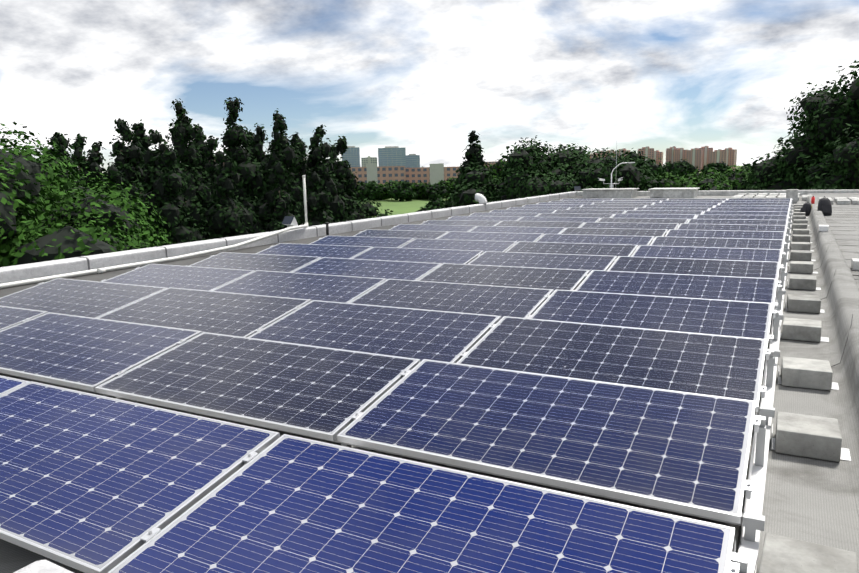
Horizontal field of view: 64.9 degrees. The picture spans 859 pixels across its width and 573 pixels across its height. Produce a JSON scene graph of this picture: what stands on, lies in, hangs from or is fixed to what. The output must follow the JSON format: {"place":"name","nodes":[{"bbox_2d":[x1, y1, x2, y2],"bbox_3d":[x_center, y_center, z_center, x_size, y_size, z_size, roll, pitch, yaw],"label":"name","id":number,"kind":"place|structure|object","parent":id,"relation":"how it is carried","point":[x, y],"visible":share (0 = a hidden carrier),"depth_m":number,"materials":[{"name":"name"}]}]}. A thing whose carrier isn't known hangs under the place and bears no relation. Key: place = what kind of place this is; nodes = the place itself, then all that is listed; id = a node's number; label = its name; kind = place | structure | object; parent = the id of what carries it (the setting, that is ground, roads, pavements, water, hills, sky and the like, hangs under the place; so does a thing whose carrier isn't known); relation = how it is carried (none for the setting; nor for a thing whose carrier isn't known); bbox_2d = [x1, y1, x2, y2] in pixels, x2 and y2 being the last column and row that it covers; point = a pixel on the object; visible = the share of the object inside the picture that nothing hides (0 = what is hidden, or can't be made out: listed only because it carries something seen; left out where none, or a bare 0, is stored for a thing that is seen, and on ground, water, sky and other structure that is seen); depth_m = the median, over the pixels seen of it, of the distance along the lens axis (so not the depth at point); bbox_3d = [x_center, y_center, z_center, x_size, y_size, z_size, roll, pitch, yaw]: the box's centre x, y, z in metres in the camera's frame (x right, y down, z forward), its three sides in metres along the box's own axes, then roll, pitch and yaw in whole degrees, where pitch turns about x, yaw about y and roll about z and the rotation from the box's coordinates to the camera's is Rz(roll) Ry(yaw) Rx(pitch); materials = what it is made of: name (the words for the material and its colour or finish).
{"place":"outdoors","nodes":[
{"label":"outdoors","id":0,"kind":"place"},
{"bbox_2d":[0,0,858,172],"label":"sky","id":1,"kind":"structure","parent":0,"point":[419,76],"materials":[{"name":"white"}]},
{"bbox_2d":[357,165,751,217],"bbox_3d":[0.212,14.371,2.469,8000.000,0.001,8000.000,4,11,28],"label":"ground","id":2,"kind":"structure","parent":0,"point":[396,207],"depth_m":290.13,"materials":[{"name":"green plant"}]},
{"bbox_2d":[6,143,108,240],"bbox_3d":[-16.849,3.545,21.099,12.646,15.883,11.170,-10,13,-39],"label":"bush","id":3,"kind":"object","parent":2,"relation":"on","point":[52,224],"visible":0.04,"depth_m":19.82,"materials":[{"name":"green plant"}]},
{"bbox_2d":[45,132,83,185],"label":"conifer tree","id":4,"kind":"object","parent":2,"relation":"on","point":[61,141],"depth_m":34.43,"materials":[{"name":"green plant"}]},
{"bbox_2d":[0,121,156,266],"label":"bush","id":5,"kind":"object","parent":2,"relation":"on","point":[66,241],"visible":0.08,"depth_m":16.70,"materials":[{"name":"green plant"}]},
{"bbox_2d":[70,133,89,188],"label":"conifer tree","id":6,"kind":"object","parent":2,"relation":"on","point":[78,144],"visible":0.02,"depth_m":48.75,"materials":[{"name":"green plant"}]},
{"bbox_2d":[0,128,171,246],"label":"bush","id":7,"kind":"object","parent":2,"relation":"on","point":[46,175],"visible":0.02,"depth_m":25.70,"materials":[{"name":"green plant"}]},
{"bbox_2d":[0,162,177,266],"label":"bush","id":8,"kind":"object","parent":2,"relation":"on","point":[8,206],"visible":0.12,"depth_m":19.32,"materials":[{"name":"green plant"}]},
{"bbox_2d":[79,141,105,192],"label":"conifer tree","id":9,"kind":"object","parent":2,"relation":"on","point":[95,159],"depth_m":41.37,"materials":[{"name":"green plant"}]},
{"bbox_2d":[98,162,147,221],"bbox_3d":[-13.757,2.816,30.781,8.621,16.695,8.264,0,10,11],"label":"conifer tree","id":10,"kind":"object","parent":2,"relation":"on","point":[112,170],"visible":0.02,"depth_m":29.43,"materials":[{"name":"green plant"}]},
{"bbox_2d":[109,118,151,236],"bbox_3d":[-16.620,0.930,38.704,10.362,20.600,10.295,5,12,32],"label":"conifer tree","id":11,"kind":"object","parent":2,"relation":"on","point":[127,160],"visible":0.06,"depth_m":37.48,"materials":[{"name":"green plant"}]},
{"bbox_2d":[125,119,153,187],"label":"conifer tree","id":12,"kind":"object","parent":2,"relation":"on","point":[140,136],"visible":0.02,"depth_m":52.03,"materials":[{"name":"green plant"}]},
{"bbox_2d":[137,129,168,191],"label":"conifer tree","id":13,"kind":"object","parent":2,"relation":"on","point":[151,165],"depth_m":41.55,"materials":[{"name":"green plant"}]},
{"bbox_2d":[135,138,210,244],"bbox_3d":[-11.610,2.101,31.606,8.271,17.581,8.900,-5,10,-20],"label":"conifer tree","id":14,"kind":"object","parent":2,"relation":"on","point":[180,214],"visible":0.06,"depth_m":30.11,"materials":[{"name":"green plant"}]},
{"bbox_2d":[145,98,214,232],"bbox_3d":[-12.997,-0.123,38.300,9.040,20.449,9.446,-3,10,-9],"label":"conifer tree","id":15,"kind":"object","parent":2,"relation":"on","point":[182,132],"visible":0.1,"depth_m":36.58,"materials":[{"name":"green plant"}]},
{"bbox_2d":[188,124,213,182],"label":"conifer tree","id":16,"kind":"object","parent":2,"relation":"on","point":[201,139],"visible":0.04,"depth_m":51.63,"materials":[{"name":"green plant"}]},
{"bbox_2d":[201,136,220,214],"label":"conifer tree","id":17,"kind":"object","parent":2,"relation":"on","point":[212,143],"depth_m":43.75,"materials":[{"name":"green plant"}]},
{"bbox_2d":[199,148,259,239],"bbox_3d":[-9.238,2.479,33.573,8.427,18.456,9.008,6,12,37],"label":"conifer tree","id":18,"kind":"object","parent":2,"relation":"on","point":[227,215],"visible":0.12,"depth_m":31.92,"materials":[{"name":"green plant"}]},
{"bbox_2d":[210,97,269,222],"bbox_3d":[-11.379,-0.816,40.841,7.748,20.627,7.742,5,12,32],"label":"conifer tree","id":19,"kind":"object","parent":2,"relation":"on","point":[235,138],"visible":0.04,"depth_m":39.23,"materials":[{"name":"green plant"}]},
{"bbox_2d":[247,123,269,206],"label":"conifer tree","id":20,"kind":"object","parent":2,"relation":"on","point":[257,142],"visible":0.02,"depth_m":45.32,"materials":[{"name":"green plant"}]},
{"bbox_2d":[249,160,311,233],"bbox_3d":[-7.271,2.307,35.152,8.666,17.489,8.980,-8,12,-32],"label":"conifer tree","id":21,"kind":"object","parent":2,"relation":"on","point":[274,211],"visible":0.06,"depth_m":33.62,"materials":[{"name":"green plant"}]},
{"bbox_2d":[255,108,309,225],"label":"conifer tree","id":22,"kind":"object","parent":2,"relation":"on","point":[280,148],"visible":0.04,"depth_m":40.90,"materials":[{"name":"green plant"}]},
{"bbox_2d":[294,139,311,187],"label":"conifer tree","id":23,"kind":"object","parent":2,"relation":"on","point":[303,147],"visible":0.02,"depth_m":47.06,"materials":[{"name":"green plant"}]},
{"bbox_2d":[298,167,339,225],"bbox_3d":[-6.328,1.566,37.333,7.509,15.937,7.842,-6,11,-25],"label":"conifer tree","id":24,"kind":"object","parent":2,"relation":"on","point":[317,196],"visible":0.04,"depth_m":35.96,"materials":[{"name":"green plant"}]},
{"bbox_2d":[300,124,354,222],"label":"conifer tree","id":25,"kind":"object","parent":2,"relation":"on","point":[318,155],"visible":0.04,"depth_m":42.42,"materials":[{"name":"green plant"}]},
{"bbox_2d":[342,146,359,166],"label":"office tower","id":26,"kind":"structure","parent":2,"relation":"on","point":[351,154],"depth_m":1156.55,"materials":[{"name":"blue glass"}]},
{"bbox_2d":[331,136,371,220],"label":"conifer tree","id":27,"kind":"object","parent":2,"relation":"on","point":[348,185],"visible":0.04,"depth_m":44.70,"materials":[{"name":"green plant"}]},
{"bbox_2d":[354,180,382,201],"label":"bush","id":28,"kind":"object","parent":2,"relation":"on","point":[369,190],"visible":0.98,"depth_m":326.21,"materials":[{"name":"green plant"}]},
{"bbox_2d":[349,163,404,184],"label":"brick block","id":29,"kind":"structure","parent":2,"relation":"on","point":[373,172],"depth_m":386.46,"materials":[{"name":"orange brick"}]},
{"bbox_2d":[378,146,405,167],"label":"office tower","id":30,"kind":"structure","parent":2,"relation":"on","point":[391,155],"depth_m":1162.40,"materials":[{"name":"blue glass"}]},
{"bbox_2d":[388,180,417,200],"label":"bush","id":31,"kind":"object","parent":2,"relation":"on","point":[403,191],"visible":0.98,"depth_m":327.68,"materials":[{"name":"green plant"}]},
{"bbox_2d":[405,163,460,184],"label":"apartment building","id":32,"kind":"structure","parent":2,"relation":"on","point":[434,173],"depth_m":397.33,"materials":[{"name":"orange brick"}]},
{"bbox_2d":[423,183,449,200],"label":"tree","id":33,"kind":"object","parent":2,"relation":"on","point":[433,191],"visible":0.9,"depth_m":328.97,"materials":[{"name":"green plant"}]},
{"bbox_2d":[447,130,493,207],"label":"conifer tree","id":34,"kind":"object","parent":2,"relation":"on","point":[473,156],"visible":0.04,"depth_m":60.38,"materials":[{"name":"green plant"}]},
{"bbox_2d":[447,135,551,206],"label":"tree","id":35,"kind":"object","parent":2,"relation":"on","point":[487,188],"visible":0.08,"depth_m":54.56,"materials":[{"name":"green plant"}]},
{"bbox_2d":[488,140,562,202],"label":"tree","id":36,"kind":"object","parent":2,"relation":"on","point":[520,162],"visible":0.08,"depth_m":48.91,"materials":[{"name":"green plant"}]},
{"bbox_2d":[515,162,616,197],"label":"bush","id":37,"kind":"object","parent":2,"relation":"on","point":[532,186],"visible":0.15,"depth_m":44.89,"materials":[{"name":"green plant"}]},
{"bbox_2d":[537,144,653,190],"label":"tree","id":38,"kind":"object","parent":2,"relation":"on","point":[630,174],"visible":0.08,"depth_m":50.79,"materials":[{"name":"green plant"}]},
{"bbox_2d":[609,148,665,177],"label":"tree","id":39,"kind":"object","parent":2,"relation":"on","point":[632,156],"visible":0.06,"depth_m":135.57,"materials":[{"name":"green plant"}]},
{"bbox_2d":[652,172,685,187],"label":"bush","id":40,"kind":"object","parent":2,"relation":"on","point":[666,182],"depth_m":64.47,"materials":[{"name":"green plant"}]},
{"bbox_2d":[660,161,687,180],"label":"tree","id":41,"kind":"object","parent":2,"relation":"on","point":[674,168],"visible":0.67,"depth_m":324.69,"materials":[{"name":"green plant"}]},
{"bbox_2d":[675,172,737,190],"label":"bush","id":42,"kind":"object","parent":2,"relation":"on","point":[709,184],"depth_m":66.81,"materials":[{"name":"green plant"}]},
{"bbox_2d":[714,164,754,189],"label":"bush","id":43,"kind":"object","parent":2,"relation":"on","point":[734,180],"visible":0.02,"depth_m":70.52,"materials":[{"name":"green plant"}]},
{"bbox_2d":[743,60,858,189],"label":"tree","id":44,"kind":"object","parent":2,"relation":"on","point":[830,112],"visible":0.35,"depth_m":46.52,"materials":[{"name":"green plant"}]},
{"bbox_2d":[813,133,858,189],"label":"tree","id":45,"kind":"object","parent":2,"relation":"on","point":[840,157],"visible":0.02,"depth_m":40.07,"materials":[{"name":"green plant"}]},
{"bbox_2d":[686,148,702,171],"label":"apartment tower","id":46,"kind":"structure","parent":0,"point":[693,156],"depth_m":1191.19,"materials":[{"name":"concrete"}]},
{"bbox_2d":[807,193,858,287],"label":"roof sheet","id":47,"kind":"object","parent":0,"point":[842,221],"depth_m":15.58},
{"bbox_3d":[16.569,5.823,11.640,40.812,13.000,46.100,4,11,28],"label":"building body","id":48,"kind":"object","parent":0,"visible":0},
{"bbox_2d":[0,191,575,283],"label":"parapet","id":49,"kind":"structure","parent":48,"relation":"on","point":[14,273],"depth_m":14.28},
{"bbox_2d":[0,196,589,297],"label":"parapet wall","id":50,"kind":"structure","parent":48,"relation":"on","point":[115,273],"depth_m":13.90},
{"bbox_2d":[0,175,307,288],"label":"pvc pipes","id":51,"kind":"object","parent":50,"relation":"on","point":[66,275],"visible":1,"depth_m":12.34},
{"bbox_2d":[0,195,858,572],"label":"roof sheet","id":52,"kind":"object","parent":48,"relation":"on","point":[808,499],"depth_m":3.36,"materials":[{"name":"concrete"}]},
{"bbox_2d":[13,560,73,572],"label":"concrete block","id":53,"kind":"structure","parent":52,"relation":"on","point":[42,566],"depth_m":2.29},
{"bbox_2d":[0,199,793,572],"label":"mounting rails","id":54,"kind":"object","parent":52,"relation":"on","point":[752,523],"visible":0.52,"depth_m":3.42,"materials":[{"name":"silver metal"}]},
{"bbox_2d":[0,375,29,393],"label":"solar panel","id":55,"kind":"object","parent":54,"relation":"on","point":[7,384],"visible":0.5,"depth_m":4.15,"materials":[{"name":"glass"}]},
{"bbox_2d":[0,306,47,330],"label":"solar panel","id":56,"kind":"object","parent":54,"relation":"on","point":[11,316],"visible":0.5,"depth_m":6.26,"materials":[{"name":"glass"}]},
{"bbox_2d":[0,278,166,317],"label":"solar panel","id":57,"kind":"object","parent":54,"relation":"on","point":[92,299],"visible":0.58,"depth_m":7.51,"materials":[{"name":"glass"}]},
{"bbox_2d":[0,312,201,391],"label":"solar panel","id":58,"kind":"object","parent":54,"relation":"on","point":[85,353],"visible":0.81,"depth_m":5.28,"materials":[{"name":"glass"}]},
{"bbox_2d":[0,381,279,572],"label":"solar panel","id":59,"kind":"object","parent":54,"relation":"on","point":[91,483],"visible":0.9,"depth_m":3.07,"materials":[{"name":"glass"}]},
{"bbox_2d":[102,264,254,290],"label":"solar panel","id":60,"kind":"object","parent":54,"relation":"on","point":[184,277],"visible":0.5,"depth_m":8.78,"materials":[{"name":"glass"}]},
{"bbox_2d":[98,287,310,336],"bbox_3d":[-2.241,0.247,6.620,1.960,0.037,0.990,4,21,28],"label":"solar panel","id":61,"kind":"object","parent":54,"relation":"on","point":[235,314],"visible":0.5,"depth_m":6.58,"materials":[{"name":"glass"}]},
{"bbox_2d":[189,252,320,271],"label":"solar panel","id":62,"kind":"object","parent":54,"relation":"on","point":[263,262],"visible":0.58,"depth_m":10.02,"materials":[{"name":"glass"}]},
{"bbox_2d":[95,332,420,440],"bbox_3d":[-1.151,0.594,4.482,1.960,0.035,0.990,4,21,28],"label":"solar panel","id":63,"kind":"object","parent":54,"relation":"on","point":[326,393],"visible":0.94,"depth_m":4.36,"materials":[{"name":"glass"}]},
{"bbox_2d":[213,270,386,302],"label":"solar panel","id":64,"kind":"object","parent":54,"relation":"on","point":[331,288],"visible":0.56,"depth_m":7.85,"materials":[{"name":"glass"}]},
{"bbox_2d":[255,243,372,258],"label":"solar panel","id":65,"kind":"object","parent":54,"relation":"on","point":[331,251],"visible":0.54,"depth_m":11.25,"materials":[{"name":"glass"}]},
{"bbox_2d":[310,236,414,247],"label":"solar panel","id":66,"kind":"object","parent":54,"relation":"on","point":[367,241],"visible":0.65,"depth_m":12.49,"materials":[{"name":"glass"}]},
{"bbox_2d":[293,257,441,279],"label":"solar panel","id":67,"kind":"object","parent":54,"relation":"on","point":[401,270],"visible":0.56,"depth_m":9.09,"materials":[{"name":"glass"}]},
{"bbox_2d":[248,300,500,362],"bbox_3d":[-0.492,0.367,5.686,1.960,0.035,0.990,4,21,28],"label":"solar panel","id":68,"kind":"object","parent":54,"relation":"on","point":[436,335],"visible":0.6,"depth_m":5.63,"materials":[{"name":"glass"}]},
{"bbox_2d":[354,229,448,238],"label":"solar panel","id":69,"kind":"object","parent":54,"relation":"on","point":[404,234],"visible":0.5,"depth_m":13.71,"materials":[{"name":"glass"}]},
{"bbox_2d":[351,247,483,263],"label":"solar panel","id":70,"kind":"object","parent":54,"relation":"on","point":[442,256],"visible":0.6,"depth_m":10.31,"materials":[{"name":"glass"}]},
{"bbox_2d":[108,434,734,572],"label":"solar panel","id":71,"kind":"object","parent":54,"relation":"on","point":[284,503],"visible":0.96,"depth_m":2.46,"materials":[{"name":"glass"}]},
{"bbox_2d":[389,224,476,231],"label":"solar panel","id":72,"kind":"object","parent":54,"relation":"on","point":[456,228],"visible":0.54,"depth_m":14.94,"materials":[{"name":"glass"}]},
{"bbox_2d":[350,279,553,318],"bbox_3d":[0.164,0.147,6.882,1.960,0.036,0.990,4,21,28],"label":"solar panel","id":73,"kind":"object","parent":54,"relation":"on","point":[503,301],"visible":0.58,"depth_m":6.90,"materials":[{"name":"glass"}]},
{"bbox_2d":[400,239,516,251],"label":"solar panel","id":74,"kind":"object","parent":54,"relation":"on","point":[484,245],"visible":0.56,"depth_m":11.55,"materials":[{"name":"glass"}]},
{"bbox_2d":[420,220,500,225],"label":"solar panel","id":75,"kind":"object","parent":54,"relation":"on","point":[461,222],"visible":0.46,"depth_m":16.19,"materials":[{"name":"glass"}]},
{"bbox_2d":[446,216,521,220],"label":"solar panel","id":76,"kind":"object","parent":54,"relation":"on","point":[490,218],"visible":0.44,"depth_m":17.36,"materials":[{"name":"glass"}]},
{"bbox_2d":[438,231,543,241],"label":"solar panel","id":77,"kind":"object","parent":54,"relation":"on","point":[496,236],"visible":0.58,"depth_m":12.78,"materials":[{"name":"glass"}]},
{"bbox_2d":[417,263,589,290],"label":"solar panel","id":78,"kind":"object","parent":54,"relation":"on","point":[554,279],"visible":0.67,"depth_m":8.14,"materials":[{"name":"glass"}]},
{"bbox_2d":[469,226,565,233],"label":"solar panel","id":79,"kind":"object","parent":54,"relation":"on","point":[538,230],"visible":0.54,"depth_m":14.01,"materials":[{"name":"glass"}]},
{"bbox_2d":[495,221,584,227],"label":"solar panel","id":80,"kind":"object","parent":54,"relation":"on","point":[542,224],"visible":0.5,"depth_m":15.21,"materials":[{"name":"glass"}]},
{"bbox_2d":[468,251,616,271],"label":"solar panel","id":81,"kind":"object","parent":54,"relation":"on","point":[563,261],"visible":0.58,"depth_m":9.38,"materials":[{"name":"glass"}]},
{"bbox_2d":[337,359,755,523],"bbox_3d":[0.600,0.710,3.550,1.960,0.037,0.990,4,21,28],"label":"solar panel","id":82,"kind":"object","parent":54,"relation":"on","point":[685,452],"visible":1,"depth_m":3.41,"materials":[{"name":"glass"}]},
{"bbox_2d":[518,217,600,221],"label":"solar panel","id":83,"kind":"object","parent":54,"relation":"on","point":[574,219],"visible":0.46,"depth_m":16.44,"materials":[{"name":"glass"}]},
{"bbox_2d":[506,241,637,257],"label":"solar panel","id":84,"kind":"object","parent":54,"relation":"on","point":[617,250],"visible":0.65,"depth_m":10.62,"materials":[{"name":"glass"}]},
{"bbox_2d":[537,213,613,217],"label":"solar panel","id":85,"kind":"object","parent":54,"relation":"on","point":[574,215],"visible":0.4,"depth_m":17.71,"materials":[{"name":"glass"}]},
{"bbox_2d":[535,234,653,245],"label":"solar panel","id":86,"kind":"object","parent":54,"relation":"on","point":[604,239],"visible":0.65,"depth_m":11.85,"materials":[{"name":"glass"}]},
{"bbox_2d":[457,316,766,411],"bbox_3d":[1.256,0.485,4.752,1.960,0.036,0.990,4,21,28],"label":"solar panel","id":87,"kind":"object","parent":54,"relation":"on","point":[717,365],"visible":0.77,"depth_m":4.69,"materials":[{"name":"glass"}]},
{"bbox_2d":[560,228,667,237],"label":"solar panel","id":88,"kind":"object","parent":54,"relation":"on","point":[621,232],"visible":0.52,"depth_m":13.07,"materials":[{"name":"glass"}]},
{"bbox_2d":[580,222,678,230],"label":"solar panel","id":89,"kind":"object","parent":54,"relation":"on","point":[668,226],"visible":0.5,"depth_m":14.30,"materials":[{"name":"glass"}]},
{"bbox_2d":[598,218,687,224],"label":"solar panel","id":90,"kind":"object","parent":54,"relation":"on","point":[643,220],"visible":0.46,"depth_m":15.53,"materials":[{"name":"glass"}]},
{"bbox_2d":[530,289,772,348],"bbox_3d":[1.911,0.265,5.957,1.960,0.036,0.990,4,21,28],"label":"solar panel","id":91,"kind":"object","parent":54,"relation":"on","point":[747,319],"visible":0.71,"depth_m":5.97,"materials":[{"name":"glass"}]},
{"bbox_2d":[612,214,695,219],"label":"solar panel","id":92,"kind":"object","parent":54,"relation":"on","point":[680,216],"visible":0.5,"depth_m":16.72,"materials":[{"name":"glass"}]},
{"bbox_2d":[575,270,776,308],"bbox_3d":[2.573,0.039,7.164,1.960,0.037,0.990,4,21,28],"label":"solar panel","id":93,"kind":"object","parent":54,"relation":"on","point":[751,289],"visible":0.69,"depth_m":7.21,"materials":[{"name":"glass"}]},
{"bbox_2d":[607,256,779,283],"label":"solar panel","id":94,"kind":"object","parent":54,"relation":"on","point":[741,268],"visible":0.6,"depth_m":8.46,"materials":[{"name":"glass"}]},
{"bbox_2d":[632,245,781,265],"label":"solar panel","id":95,"kind":"object","parent":54,"relation":"on","point":[748,254],"visible":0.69,"depth_m":9.70,"materials":[{"name":"glass"}]},
{"bbox_2d":[650,236,783,252],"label":"solar panel","id":96,"kind":"object","parent":54,"relation":"on","point":[722,242],"visible":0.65,"depth_m":10.91,"materials":[{"name":"glass"}]},
{"bbox_2d":[665,229,785,241],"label":"solar panel","id":97,"kind":"object","parent":54,"relation":"on","point":[730,234],"visible":0.56,"depth_m":12.13,"materials":[{"name":"glass"}]},
{"bbox_2d":[677,223,786,231],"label":"solar panel","id":98,"kind":"object","parent":54,"relation":"on","point":[733,227],"visible":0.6,"depth_m":13.37,"materials":[{"name":"glass"}]},
{"bbox_2d":[687,219,787,231],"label":"solar panel","id":99,"kind":"object","parent":54,"relation":"on","point":[738,221],"visible":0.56,"depth_m":14.61,"materials":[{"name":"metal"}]},
{"bbox_2d":[695,215,787,219],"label":"solar panel","id":100,"kind":"object","parent":54,"relation":"on","point":[770,217],"visible":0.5,"depth_m":15.78,"materials":[{"name":"glass"}]},
{"bbox_2d":[702,211,788,216],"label":"solar panel","id":101,"kind":"object","parent":54,"relation":"on","point":[743,213],"visible":0.48,"depth_m":17.05,"materials":[{"name":"glass"}]},
{"bbox_2d":[581,188,797,202],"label":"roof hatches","id":102,"kind":"object","parent":52,"relation":"on","point":[792,194],"visible":0.96,"depth_m":32.69,"materials":[{"name":"concrete"}]},
{"bbox_2d":[753,208,850,572],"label":"mounting brackets","id":103,"kind":"object","parent":52,"relation":"on","point":[845,454],"visible":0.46,"depth_m":4.76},
{"bbox_2d":[759,204,857,572],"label":"concrete blocks","id":104,"kind":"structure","parent":52,"relation":"on","point":[810,436],"depth_m":3.75,"materials":[{"name":"concrete"}]},
{"bbox_2d":[804,195,858,514],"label":"roof curb","id":105,"kind":"structure","parent":52,"relation":"on","point":[840,304],"depth_m":6.09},
{"bbox_2d":[576,190,858,195],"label":"parapet","id":106,"kind":"structure","parent":48,"relation":"on","point":[712,193],"depth_m":32.96,"materials":[{"name":"concrete"}]},
{"bbox_2d":[732,193,858,270],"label":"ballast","id":107,"kind":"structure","parent":48,"relation":"on","point":[848,201],"depth_m":24.63,"materials":[{"name":"concrete"}]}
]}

